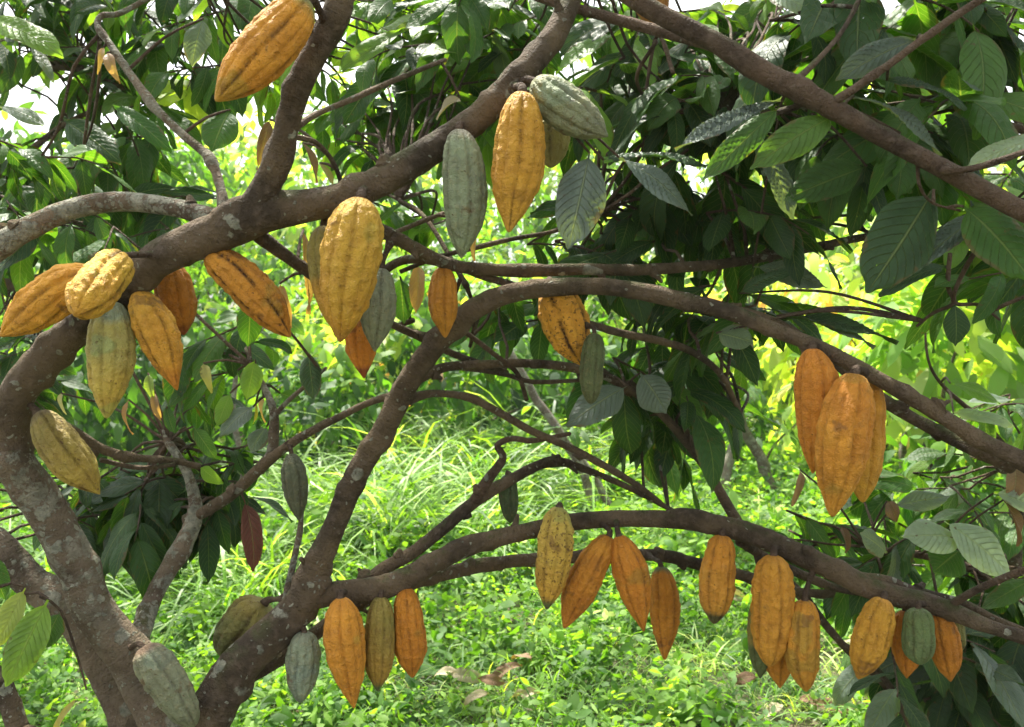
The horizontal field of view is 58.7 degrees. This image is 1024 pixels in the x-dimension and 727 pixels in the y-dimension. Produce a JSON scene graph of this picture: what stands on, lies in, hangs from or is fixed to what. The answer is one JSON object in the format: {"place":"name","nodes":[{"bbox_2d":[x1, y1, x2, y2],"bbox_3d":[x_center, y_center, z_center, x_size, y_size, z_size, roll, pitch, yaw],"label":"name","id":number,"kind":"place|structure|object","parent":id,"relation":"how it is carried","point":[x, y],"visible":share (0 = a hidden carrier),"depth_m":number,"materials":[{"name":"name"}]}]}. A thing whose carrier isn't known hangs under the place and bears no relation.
{"place":"outdoors","nodes":[
{"label":"outdoors","id":0,"kind":"place"},
{"bbox_2d":[0,301,1023,726],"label":"ground","id":1,"kind":"structure","parent":0,"point":[744,697],"depth_m":3.34,"materials":[{"name":"plant"}]},
{"bbox_2d":[0,560,86,726],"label":"cacao sapling","id":2,"kind":"object","parent":1,"relation":"on","point":[34,633],"visible":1,"depth_m":1.40,"materials":[{"name":"green plant"}]},
{"bbox_2d":[0,74,114,148],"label":"tree","id":3,"kind":"object","parent":1,"relation":"on","point":[17,125],"visible":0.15,"depth_m":11.95,"materials":[{"name":"green plant"}]},
{"bbox_2d":[0,219,220,421],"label":"bush","id":4,"kind":"object","parent":1,"relation":"on","point":[38,269],"visible":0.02,"depth_m":9.81,"materials":[{"name":"green plant"}]},
{"bbox_2d":[0,263,254,469],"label":"bush","id":5,"kind":"object","parent":1,"relation":"on","point":[95,430],"visible":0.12,"depth_m":7.02,"materials":[{"name":"green plant"}]},
{"bbox_2d":[12,125,252,226],"bbox_3d":[-4.408,-1.169,10.425,2.807,3.809,2.975,0,4,0],"label":"tree","id":6,"kind":"object","parent":1,"relation":"on","point":[184,162],"visible":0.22,"depth_m":10.25,"materials":[{"name":"green plant"}]},
{"bbox_2d":[0,129,302,354],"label":"tree","id":7,"kind":"object","parent":1,"relation":"on","point":[33,135],"depth_m":13.55,"materials":[{"name":"green plant"}]},
{"bbox_2d":[0,0,311,453],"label":"cacao tree","id":8,"kind":"object","parent":1,"relation":"on","point":[45,31],"visible":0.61,"depth_m":2.34,"materials":[{"name":"green plant"}]},
{"bbox_2d":[33,120,322,326],"bbox_3d":[-4.821,-1.759,14.370,4.192,4.166,3.938,0,4,0],"label":"tree","id":9,"kind":"object","parent":1,"relation":"on","point":[280,231],"visible":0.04,"depth_m":14.07,"materials":[{"name":"green plant"}]},
{"bbox_2d":[70,290,326,454],"bbox_3d":[-2.830,0.147,8.039,2.416,1.694,2.173,0,4,0],"label":"bush","id":10,"kind":"object","parent":1,"relation":"on","point":[191,337],"visible":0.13,"depth_m":7.63,"materials":[{"name":"green plant"}]},
{"bbox_2d":[151,226,322,406],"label":"bush","id":11,"kind":"object","parent":1,"relation":"on","point":[264,256],"visible":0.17,"depth_m":10.71,"materials":[{"name":"green plant"}]},
{"bbox_2d":[138,272,342,433],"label":"bush","id":12,"kind":"object","parent":1,"relation":"on","point":[297,289],"visible":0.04,"depth_m":9.34,"materials":[{"name":"green plant"}]},
{"bbox_2d":[206,301,304,479],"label":"young tree","id":13,"kind":"object","parent":1,"relation":"on","point":[224,315],"visible":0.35,"depth_m":5.59,"materials":[{"name":"green plant"}]},
{"bbox_2d":[111,102,435,329],"bbox_3d":[-4.533,-2.262,16.907,6.444,4.823,6.189,0,4,0],"label":"tree","id":14,"kind":"object","parent":1,"relation":"on","point":[245,139],"visible":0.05,"depth_m":15.65,"materials":[{"name":"green plant"}]},
{"bbox_2d":[210,340,408,486],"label":"bush","id":15,"kind":"object","parent":1,"relation":"on","point":[356,389],"visible":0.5,"depth_m":6.63,"materials":[{"name":"green plant"}]},
{"bbox_2d":[181,1,446,313],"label":"tree","id":16,"kind":"object","parent":1,"relation":"on","point":[290,236],"visible":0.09,"depth_m":12.48,"materials":[{"name":"green plant"}]},
{"bbox_2d":[256,252,429,444],"bbox_3d":[-1.556,-0.070,8.650,1.755,2.018,1.998,-2,4,-22],"label":"bush","id":17,"kind":"object","parent":1,"relation":"on","point":[307,319],"visible":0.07,"depth_m":8.48,"materials":[{"name":"green plant"}]},
{"bbox_2d":[0,361,756,679],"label":"tall grass","id":18,"kind":"structure","parent":1,"relation":"on","point":[464,458],"depth_m":5.22,"materials":[{"name":"plant"}]},
{"bbox_2d":[236,255,621,470],"bbox_3d":[-0.671,0.066,7.733,3.249,2.001,2.999,0,4,0],"label":"bush","id":19,"kind":"object","parent":1,"relation":"on","point":[397,344],"visible":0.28,"depth_m":7.08,"materials":[{"name":"green plant"}]},
{"bbox_2d":[242,60,616,314],"bbox_3d":[-1.935,-3.167,18.770,9.095,6.264,7.514,0,4,0],"label":"tree","id":20,"kind":"object","parent":1,"relation":"on","point":[556,169],"visible":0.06,"depth_m":17.74,"materials":[{"name":"green plant"}]},
{"bbox_2d":[302,176,605,430],"bbox_3d":[-0.628,-0.649,10.398,3.222,2.941,3.379,-4,5,-43],"label":"bush","id":21,"kind":"object","parent":1,"relation":"on","point":[467,256],"visible":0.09,"depth_m":10.07,"materials":[{"name":"green plant"}]},
{"bbox_2d":[13,340,908,456],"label":"undergrowth","id":22,"kind":"object","parent":1,"relation":"on","point":[773,440],"visible":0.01,"depth_m":8.97,"materials":[{"name":"plant"}]},
{"bbox_2d":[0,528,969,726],"bbox_3d":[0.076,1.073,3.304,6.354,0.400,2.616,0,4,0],"label":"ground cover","id":23,"kind":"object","parent":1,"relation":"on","point":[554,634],"visible":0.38,"depth_m":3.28,"materials":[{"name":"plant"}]},
{"bbox_2d":[434,666,454,676],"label":"fallen leaf","id":24,"kind":"object","parent":23,"relation":"on","point":[442,671],"visible":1,"depth_m":3.22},
{"bbox_2d":[448,667,480,682],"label":"fallen leaf","id":25,"kind":"object","parent":23,"relation":"on","point":[459,673],"visible":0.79,"depth_m":3.19,"materials":[{"name":"plant"}]},
{"bbox_2d":[464,689,488,704],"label":"fallen leaf","id":26,"kind":"object","parent":23,"relation":"on","point":[472,696],"visible":0.99,"depth_m":3.04,"materials":[{"name":"plant"}]},
{"bbox_2d":[478,674,504,685],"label":"fallen leaf","id":27,"kind":"object","parent":23,"relation":"on","point":[491,679],"visible":0.97,"depth_m":3.14,"materials":[{"name":"plant"}]},
{"bbox_2d":[512,687,539,700],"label":"fallen leaf","id":28,"kind":"object","parent":23,"relation":"on","point":[529,689],"visible":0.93,"depth_m":3.05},
{"bbox_2d":[733,589,745,600],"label":"fallen leaf","id":29,"kind":"object","parent":23,"relation":"on","point":[737,596],"visible":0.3,"depth_m":4.03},
{"bbox_2d":[736,671,757,684],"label":"fallen leaf","id":30,"kind":"object","parent":23,"relation":"on","point":[747,676],"visible":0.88,"depth_m":3.14,"materials":[{"name":"plant"}]},
{"bbox_2d":[492,662,521,677],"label":"fallen leaf","id":31,"kind":"object","parent":1,"relation":"on","point":[504,669],"visible":0.71,"depth_m":3.24,"materials":[{"name":"plant"}]},
{"bbox_2d":[0,0,1023,726],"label":"cacao tree","id":32,"kind":"object","parent":1,"relation":"on","point":[164,518],"visible":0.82,"depth_m":1.66,"materials":[{"name":"brown plant"}]},
{"bbox_2d":[0,262,83,336],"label":"cacao pod","id":33,"kind":"object","parent":32,"relation":"attached to","point":[37,304],"visible":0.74,"depth_m":1.26,"materials":[{"name":"orange plant"}]},
{"bbox_2d":[27,402,100,493],"bbox_3d":[-0.722,0.126,1.441,0.142,0.162,0.068,0,4,0],"label":"cacao pod","id":34,"kind":"object","parent":32,"relation":"attached to","point":[65,452],"visible":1,"depth_m":1.42,"materials":[{"name":"yellow plant"}]},
{"bbox_2d":[65,249,152,319],"bbox_3d":[-0.545,-0.114,1.251,0.068,0.105,0.192,1,4,12],"label":"cacao pod","id":35,"kind":"object","parent":32,"relation":"attached to","point":[98,284],"visible":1,"depth_m":1.19,"materials":[{"name":"yellow plant"}]},
{"bbox_2d":[85,302,136,418],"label":"cacao pod","id":36,"kind":"object","parent":32,"relation":"hanging from","point":[110,349],"visible":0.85,"depth_m":1.31,"materials":[{"name":"green plant"}]},
{"bbox_2d":[128,291,182,389],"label":"cacao pod","id":37,"kind":"object","parent":32,"relation":"attached to","point":[155,329],"visible":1,"depth_m":1.33,"materials":[{"name":"orange plant"}]},
{"bbox_2d":[128,641,199,726],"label":"cacao pod","id":38,"kind":"object","parent":32,"relation":"attached to","point":[162,676],"visible":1,"depth_m":1.47,"materials":[{"name":"green plant"}]},
{"bbox_2d":[154,267,197,334],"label":"cacao pod","id":39,"kind":"object","parent":32,"relation":"attached to","point":[174,292],"visible":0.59,"depth_m":1.40,"materials":[{"name":"orange plant"}]},
{"bbox_2d":[204,249,290,336],"bbox_3d":[-0.397,-0.112,1.330,0.148,0.148,0.066,0,4,0],"label":"cacao pod","id":40,"kind":"object","parent":32,"relation":"attached to","point":[250,288],"visible":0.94,"depth_m":1.31,"materials":[{"name":"orange plant"}]},
{"bbox_2d":[212,593,282,655],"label":"cacao pod","id":41,"kind":"object","parent":32,"relation":"attached to","point":[242,615],"visible":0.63,"depth_m":1.69,"materials":[{"name":"green plant"}]},
{"bbox_2d":[214,0,326,101],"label":"cacao pod","id":42,"kind":"object","parent":32,"relation":"attached to","point":[267,46],"visible":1,"depth_m":1.16,"materials":[{"name":"orange plant"}]},
{"bbox_2d":[281,440,307,520],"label":"cacao pod","id":43,"kind":"object","parent":32,"relation":"hanging from","point":[294,478],"visible":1,"depth_m":1.64,"materials":[{"name":"green plant"}]},
{"bbox_2d":[285,625,321,702],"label":"cacao pod","id":44,"kind":"object","parent":32,"relation":"hanging from","point":[302,658],"visible":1,"depth_m":1.55,"materials":[{"name":"green plant"}]},
{"bbox_2d":[306,218,328,323],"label":"cacao pod","id":45,"kind":"object","parent":32,"relation":"hanging from","point":[313,246],"visible":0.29,"depth_m":1.32,"materials":[{"name":"green plant"}]},
{"bbox_2d":[323,589,365,707],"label":"cacao pod","id":46,"kind":"object","parent":32,"relation":"attached to","point":[344,642],"visible":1,"depth_m":1.53,"materials":[{"name":"orange plant"}]},
{"bbox_2d":[319,185,383,341],"bbox_3d":[-0.224,-0.144,1.254,0.088,0.229,0.120,-2,4,-22],"label":"cacao pod","id":47,"kind":"object","parent":32,"relation":"hanging from","point":[350,252],"visible":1,"depth_m":1.21,"materials":[{"name":"yellow plant"}]},
{"bbox_2d":[345,321,375,377],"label":"cacao pod","id":48,"kind":"object","parent":32,"relation":"hanging from","point":[361,353],"visible":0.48,"depth_m":1.42,"materials":[{"name":"orange plant"}]},
{"bbox_2d":[360,236,396,351],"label":"cacao pod","id":49,"kind":"object","parent":32,"relation":"hanging from","point":[378,318],"visible":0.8,"depth_m":1.35,"materials":[{"name":"green plant"}]},
{"bbox_2d":[365,589,395,690],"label":"cacao pod","id":50,"kind":"object","parent":32,"relation":"hanging from","point":[380,638],"visible":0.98,"depth_m":1.58,"materials":[{"name":"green plant"}]},
{"bbox_2d":[393,589,426,677],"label":"cacao pod","id":51,"kind":"object","parent":32,"relation":"hanging from","point":[410,652],"visible":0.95,"depth_m":1.59,"materials":[{"name":"orange plant"}]},
{"bbox_2d":[428,267,457,337],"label":"cacao pod","id":52,"kind":"object","parent":32,"relation":"hanging from","point":[442,300],"visible":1,"depth_m":1.42,"materials":[{"name":"orange plant"}]},
{"bbox_2d":[442,121,487,257],"bbox_3d":[-0.067,-0.253,1.301,0.065,0.205,0.065,3,5,39],"label":"cacao pod","id":53,"kind":"object","parent":32,"relation":"hanging from","point":[465,194],"visible":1,"depth_m":1.28,"materials":[{"name":"green plant"}]},
{"bbox_2d":[498,470,518,522],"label":"cacao pod","id":54,"kind":"object","parent":32,"relation":"attached to","point":[508,501],"visible":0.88,"depth_m":1.79,"materials":[{"name":"green plant"}]},
{"bbox_2d":[491,81,545,231],"bbox_3d":[0.009,-0.299,1.290,0.078,0.228,0.109,0,4,0],"label":"cacao pod","id":55,"kind":"object","parent":32,"relation":"hanging from","point":[518,166],"visible":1,"depth_m":1.25,"materials":[{"name":"orange plant"}]},
{"bbox_2d":[535,502,574,609],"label":"cacao pod","id":56,"kind":"object","parent":32,"relation":"attached to","point":[555,540],"visible":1,"depth_m":1.60,"materials":[{"name":"yellow plant"}]},
{"bbox_2d":[539,72,570,167],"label":"cacao pod","id":57,"kind":"object","parent":32,"relation":"hanging from","point":[557,143],"visible":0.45,"depth_m":1.36,"materials":[{"name":"green plant"}]},
{"bbox_2d":[519,74,607,139],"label":"cacao pod","id":58,"kind":"object","parent":32,"relation":"attached to","point":[567,108],"visible":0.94,"depth_m":1.27,"materials":[{"name":"green plant"}]},
{"bbox_2d":[537,276,589,364],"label":"cacao pod","id":59,"kind":"object","parent":32,"relation":"attached to","point":[562,319],"visible":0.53,"depth_m":1.47,"materials":[{"name":"orange plant"}]},
{"bbox_2d":[561,522,612,628],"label":"cacao pod","id":60,"kind":"object","parent":32,"relation":"hanging from","point":[587,573],"visible":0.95,"depth_m":1.64,"materials":[{"name":"orange plant"}]},
{"bbox_2d":[579,322,604,403],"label":"cacao pod","id":61,"kind":"object","parent":32,"relation":"hanging from","point":[592,360],"visible":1,"depth_m":1.44,"materials":[{"name":"green plant"}]},
{"bbox_2d":[611,519,651,631],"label":"cacao pod","id":62,"kind":"object","parent":32,"relation":"attached to","point":[631,574],"visible":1,"depth_m":1.63,"materials":[{"name":"orange plant"}]},
{"bbox_2d":[637,0,668,22],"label":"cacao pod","id":63,"kind":"object","parent":32,"relation":"attached to","point":[665,2],"visible":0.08,"depth_m":1.44,"materials":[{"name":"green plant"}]},
{"bbox_2d":[645,552,680,659],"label":"cacao pod","id":64,"kind":"object","parent":32,"relation":"attached to","point":[665,608],"visible":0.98,"depth_m":1.76,"materials":[{"name":"orange plant"}]},
{"bbox_2d":[698,528,735,623],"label":"cacao pod","id":65,"kind":"object","parent":32,"relation":"hanging from","point":[716,576],"visible":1,"depth_m":1.63,"materials":[{"name":"orange plant"}]},
{"bbox_2d":[747,551,767,677],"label":"cacao pod","id":66,"kind":"object","parent":32,"relation":"hanging from","point":[760,667],"visible":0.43,"depth_m":1.67,"materials":[{"name":"green plant"}]},
{"bbox_2d":[750,544,794,666],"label":"cacao pod","id":67,"kind":"object","parent":32,"relation":"hanging from","point":[772,604],"visible":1,"depth_m":1.58,"materials":[{"name":"orange plant"}]},
{"bbox_2d":[765,552,789,687],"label":"cacao pod","id":68,"kind":"object","parent":32,"relation":"hanging from","point":[779,673],"visible":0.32,"depth_m":1.65,"materials":[{"name":"orange plant"}]},
{"bbox_2d":[784,570,820,691],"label":"cacao pod","id":69,"kind":"object","parent":32,"relation":"hanging from","point":[801,656],"visible":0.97,"depth_m":1.58,"materials":[{"name":"orange plant"}]},
{"bbox_2d":[793,340,838,473],"bbox_3d":[0.450,0.064,1.340,0.070,0.196,0.071,0,4,0],"label":"cacao pod","id":70,"kind":"object","parent":32,"relation":"hanging from","point":[816,375],"visible":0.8,"depth_m":1.32,"materials":[{"name":"orange plant"}]},
{"bbox_2d":[814,365,875,516],"bbox_3d":[0.488,0.110,1.297,0.128,0.215,0.076,-2,5,-32],"label":"cacao pod","id":71,"kind":"object","parent":32,"relation":"attached to","point":[844,429],"visible":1,"depth_m":1.26,"materials":[{"name":"orange plant"}]},
{"bbox_2d":[854,382,886,502],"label":"cacao pod","id":72,"kind":"object","parent":32,"relation":"hanging from","point":[866,485],"visible":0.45,"depth_m":1.35,"materials":[{"name":"orange plant"}]},
{"bbox_2d":[849,590,895,678],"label":"cacao pod","id":73,"kind":"object","parent":32,"relation":"attached to","point":[871,638],"visible":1,"depth_m":1.53,"materials":[{"name":"orange plant"}]},
{"bbox_2d":[891,609,918,677],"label":"cacao pod","id":74,"kind":"object","parent":32,"relation":"hanging from","point":[907,666],"visible":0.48,"depth_m":1.58,"materials":[{"name":"orange plant"}]},
{"bbox_2d":[901,600,935,664],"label":"cacao pod","id":75,"kind":"object","parent":32,"relation":"attached to","point":[918,640],"visible":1,"depth_m":1.51,"materials":[{"name":"green plant"}]},
{"bbox_2d":[932,615,962,681],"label":"cacao pod","id":76,"kind":"object","parent":32,"relation":"hanging from","point":[947,657],"visible":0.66,"depth_m":1.55,"materials":[{"name":"orange plant"}]},
{"bbox_2d":[954,622,965,649],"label":"cacao pod","id":77,"kind":"object","parent":32,"relation":"attached to","point":[961,630],"visible":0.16,"depth_m":1.61,"materials":[{"name":"green plant"}]},
{"bbox_2d":[0,427,1023,604],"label":"undergrowth","id":78,"kind":"object","parent":1,"relation":"on","point":[671,540],"visible":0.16,"depth_m":5.07,"materials":[{"name":"plant"}]},
{"bbox_2d":[466,288,595,508],"bbox_3d":[0.057,0.287,5.774,1.074,1.540,0.409,3,5,40],"label":"young tree","id":79,"kind":"object","parent":1,"relation":"on","point":[544,410],"visible":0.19,"depth_m":5.69,"materials":[{"name":"grey plant"}]},
{"bbox_2d":[444,315,624,435],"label":"bush","id":80,"kind":"object","parent":1,"relation":"on","point":[567,388],"visible":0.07,"depth_m":7.77,"materials":[{"name":"green plant"}]},
{"bbox_2d":[364,2,709,282],"bbox_3d":[1.234,-4.191,19.672,8.206,8.092,8.686,4,5,42],"label":"tree","id":81,"kind":"object","parent":1,"relation":"on","point":[542,222],"visible":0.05,"depth_m":19.16,"materials":[{"name":"green plant"}]},
{"bbox_2d":[396,195,684,385],"bbox_3d":[0.100,-0.889,12.495,3.782,3.039,3.812,-4,6,-43],"label":"bush","id":82,"kind":"object","parent":1,"relation":"on","point":[502,229],"visible":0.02,"depth_m":12.45,"materials":[{"name":"green plant"}]},
{"bbox_2d":[513,405,610,506],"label":"young tree","id":83,"kind":"object","parent":1,"relation":"on","point":[574,437],"visible":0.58,"depth_m":5.72,"materials":[{"name":"green plant"}]},
{"bbox_2d":[476,237,717,371],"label":"bush","id":84,"kind":"object","parent":1,"relation":"on","point":[602,313],"visible":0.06,"depth_m":11.20,"materials":[{"name":"green plant"}]},
{"bbox_2d":[537,335,671,454],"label":"bush","id":85,"kind":"object","parent":1,"relation":"on","point":[612,350],"visible":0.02,"depth_m":8.11,"materials":[{"name":"green plant"}]},
{"bbox_2d":[520,54,848,324],"bbox_3d":[3.983,-3.322,18.199,8.558,6.826,7.033,-2,4,-25],"label":"tree","id":86,"kind":"object","parent":1,"relation":"on","point":[587,59],"visible":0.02,"depth_m":16.95,"materials":[{"name":"green plant"}]},
{"bbox_2d":[528,163,841,384],"bbox_3d":[2.188,-0.983,12.435,4.366,3.348,4.004,0,4,0],"label":"bush","id":87,"kind":"object","parent":1,"relation":"on","point":[720,280],"visible":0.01,"depth_m":12.20,"materials":[{"name":"green plant"}]},
{"bbox_2d":[721,382,766,491],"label":"young tree","id":88,"kind":"object","parent":1,"relation":"on","point":[728,468],"visible":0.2,"depth_m":5.92,"materials":[{"name":"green plant"}]},
{"bbox_2d":[686,405,809,489],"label":"bush","id":89,"kind":"object","parent":1,"relation":"on","point":[767,448],"visible":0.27,"depth_m":6.52,"materials":[{"name":"green plant"}]},
{"bbox_2d":[742,380,777,489],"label":"young tree","id":90,"kind":"object","parent":1,"relation":"on","point":[753,446],"visible":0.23,"depth_m":6.02,"materials":[{"name":"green plant"}]},
{"bbox_2d":[762,702,782,717],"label":"fallen leaf","id":91,"kind":"object","parent":1,"relation":"on","point":[769,705],"visible":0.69,"depth_m":3.03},
{"bbox_2d":[653,213,896,446],"bbox_3d":[2.741,-0.233,9.063,2.912,2.458,2.462,0,4,0],"label":"bush","id":92,"kind":"object","parent":1,"relation":"on","point":[759,353],"visible":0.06,"depth_m":8.94,"materials":[{"name":"green plant"}]},
{"bbox_2d":[533,0,1023,352],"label":"cacao tree","id":93,"kind":"object","parent":1,"relation":"on","point":[801,120],"visible":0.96,"depth_m":1.38,"materials":[{"name":"green plant"}]},
{"bbox_2d":[799,694,817,704],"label":"fallen leaf","id":94,"kind":"object","parent":1,"relation":"on","point":[804,697],"visible":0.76,"depth_m":3.09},
{"bbox_2d":[815,698,848,715],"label":"fallen leaf","id":95,"kind":"object","parent":1,"relation":"on","point":[819,701],"visible":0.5,"depth_m":3.06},
{"bbox_2d":[725,305,941,448],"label":"bush","id":96,"kind":"object","parent":1,"relation":"on","point":[769,388],"visible":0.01,"depth_m":9.02,"materials":[{"name":"green plant"}]},
{"bbox_2d":[684,153,997,323],"bbox_3d":[6.270,-2.590,16.155,7.327,5.623,6.421,0,4,0],"label":"tree","id":97,"kind":"object","parent":1,"relation":"on","point":[851,256],"visible":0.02,"depth_m":15.18,"materials":[{"name":"green plant"}]},
{"bbox_2d":[708,216,1016,460],"bbox_3d":[2.977,-0.317,7.260,3.015,2.847,2.354,0,4,0],"label":"bush","id":98,"kind":"object","parent":1,"relation":"on","point":[776,357],"visible":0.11,"depth_m":7.04,"materials":[{"name":"green plant"}]},
{"bbox_2d":[777,332,1023,726],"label":"cacao tree","id":99,"kind":"object","parent":1,"relation":"on","point":[984,687],"visible":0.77,"depth_m":1.90,"materials":[{"name":"green plant"}]},
{"bbox_2d":[865,332,941,470],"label":"young tree","id":100,"kind":"object","parent":1,"relation":"on","point":[902,451],"visible":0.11,"depth_m":6.03,"materials":[{"name":"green plant"}]},
{"bbox_2d":[784,159,1023,375],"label":"bush","id":101,"kind":"object","parent":1,"relation":"on","point":[841,256],"depth_m":10.70,"materials":[{"name":"green plant"}]},
{"bbox_2d":[819,275,1023,500],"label":"bush","id":102,"kind":"object","parent":1,"relation":"on","point":[895,360],"visible":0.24,"depth_m":5.32,"materials":[{"name":"green plant"}]},
{"bbox_2d":[839,83,1023,283],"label":"tree","id":103,"kind":"object","parent":1,"relation":"on","point":[1000,168],"visible":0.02,"depth_m":14.42,"materials":[{"name":"green plant"}]},
{"bbox_2d":[876,411,1023,558],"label":"bush","id":104,"kind":"object","parent":1,"relation":"on","point":[961,460],"visible":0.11,"depth_m":4.52,"materials":[{"name":"green plant"}]},
{"bbox_2d":[877,164,1023,451],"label":"bush","id":105,"kind":"object","parent":1,"relation":"on","point":[942,345],"visible":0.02,"depth_m":6.40,"materials":[{"name":"green plant"}]},
{"bbox_2d":[0,0,1023,300],"label":"sky","id":106,"kind":"structure","parent":0,"point":[20,96],"materials":[{"name":"white"}]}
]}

